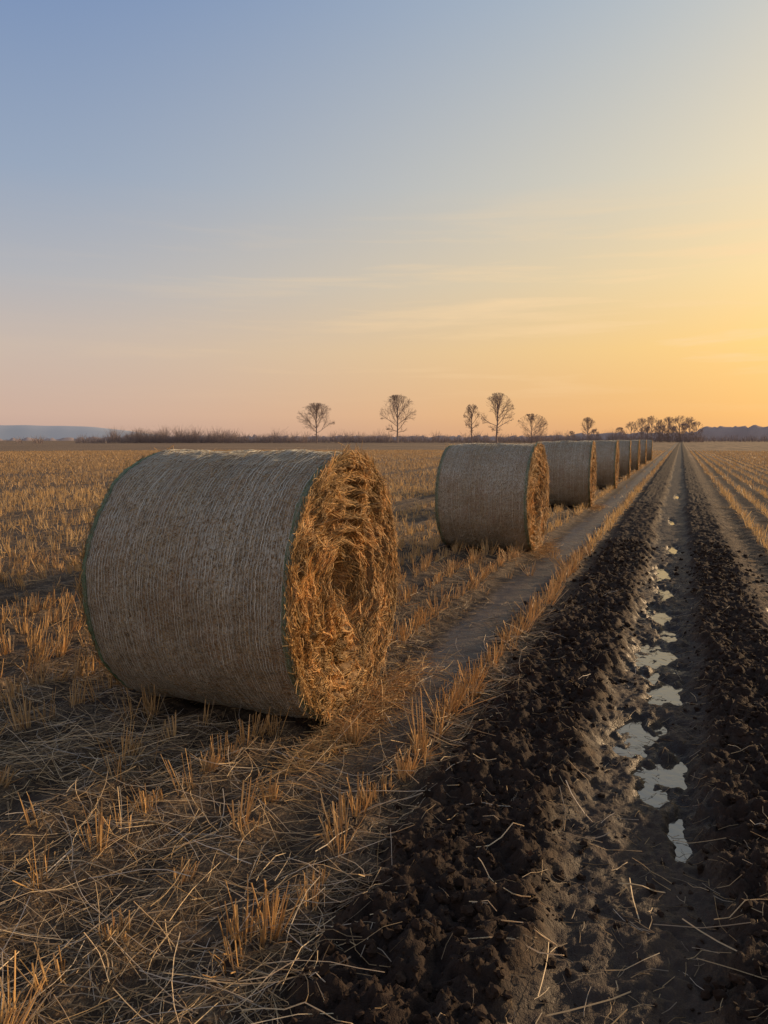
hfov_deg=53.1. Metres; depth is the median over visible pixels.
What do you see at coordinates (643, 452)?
hay bale
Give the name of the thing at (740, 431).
distant treeline
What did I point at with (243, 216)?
sky
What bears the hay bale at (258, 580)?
on the ground
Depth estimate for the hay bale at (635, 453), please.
37.87 m
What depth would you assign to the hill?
2063.72 m
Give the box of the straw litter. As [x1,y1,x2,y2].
[0,491,767,1023]
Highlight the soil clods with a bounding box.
[175,537,767,1023]
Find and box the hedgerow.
[14,424,767,442]
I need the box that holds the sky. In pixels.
[0,0,767,436]
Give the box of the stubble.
[0,449,767,1023]
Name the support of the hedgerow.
on the ground
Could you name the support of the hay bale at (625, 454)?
on the ground
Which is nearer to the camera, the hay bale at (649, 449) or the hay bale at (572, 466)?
the hay bale at (572, 466)
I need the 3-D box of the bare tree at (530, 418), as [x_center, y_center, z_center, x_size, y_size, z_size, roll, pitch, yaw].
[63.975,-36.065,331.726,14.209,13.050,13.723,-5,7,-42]
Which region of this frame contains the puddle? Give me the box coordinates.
[612,496,691,862]
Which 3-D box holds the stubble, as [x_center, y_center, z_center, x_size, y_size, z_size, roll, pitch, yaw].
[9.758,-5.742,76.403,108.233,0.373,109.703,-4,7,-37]
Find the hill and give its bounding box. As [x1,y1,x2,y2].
[0,425,152,439]
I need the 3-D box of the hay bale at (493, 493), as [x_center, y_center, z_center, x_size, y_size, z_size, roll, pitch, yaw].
[1.609,-0.227,11.196,1.478,1.673,1.643,2,6,22]
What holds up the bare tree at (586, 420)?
on the ground
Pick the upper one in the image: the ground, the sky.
the sky
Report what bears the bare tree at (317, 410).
on the ground
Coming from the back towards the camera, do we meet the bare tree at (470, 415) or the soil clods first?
the bare tree at (470, 415)
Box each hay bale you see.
[69,440,402,724]
[434,440,550,553]
[535,440,596,507]
[581,440,619,487]
[602,440,631,477]
[630,440,640,470]
[640,440,646,464]
[646,440,652,460]
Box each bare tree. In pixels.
[297,403,334,442]
[379,393,415,442]
[463,405,479,442]
[480,392,515,442]
[518,413,547,438]
[581,417,597,436]
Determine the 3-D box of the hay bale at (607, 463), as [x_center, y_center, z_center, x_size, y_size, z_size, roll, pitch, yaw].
[6.897,-1.550,24.956,1.478,1.673,1.643,2,6,21]
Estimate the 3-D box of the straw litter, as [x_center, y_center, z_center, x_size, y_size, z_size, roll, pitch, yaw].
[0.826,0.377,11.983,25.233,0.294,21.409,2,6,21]
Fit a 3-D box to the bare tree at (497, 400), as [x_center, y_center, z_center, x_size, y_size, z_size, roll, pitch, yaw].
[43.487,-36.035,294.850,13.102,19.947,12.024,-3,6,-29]
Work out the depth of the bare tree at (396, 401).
297.60 m
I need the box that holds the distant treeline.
[0,425,767,440]
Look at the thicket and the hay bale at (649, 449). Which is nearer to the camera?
the hay bale at (649, 449)
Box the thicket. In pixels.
[568,415,702,441]
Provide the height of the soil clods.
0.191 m
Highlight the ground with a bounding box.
[0,441,767,1023]
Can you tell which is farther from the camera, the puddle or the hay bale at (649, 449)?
the hay bale at (649, 449)
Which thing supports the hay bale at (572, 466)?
on the ground

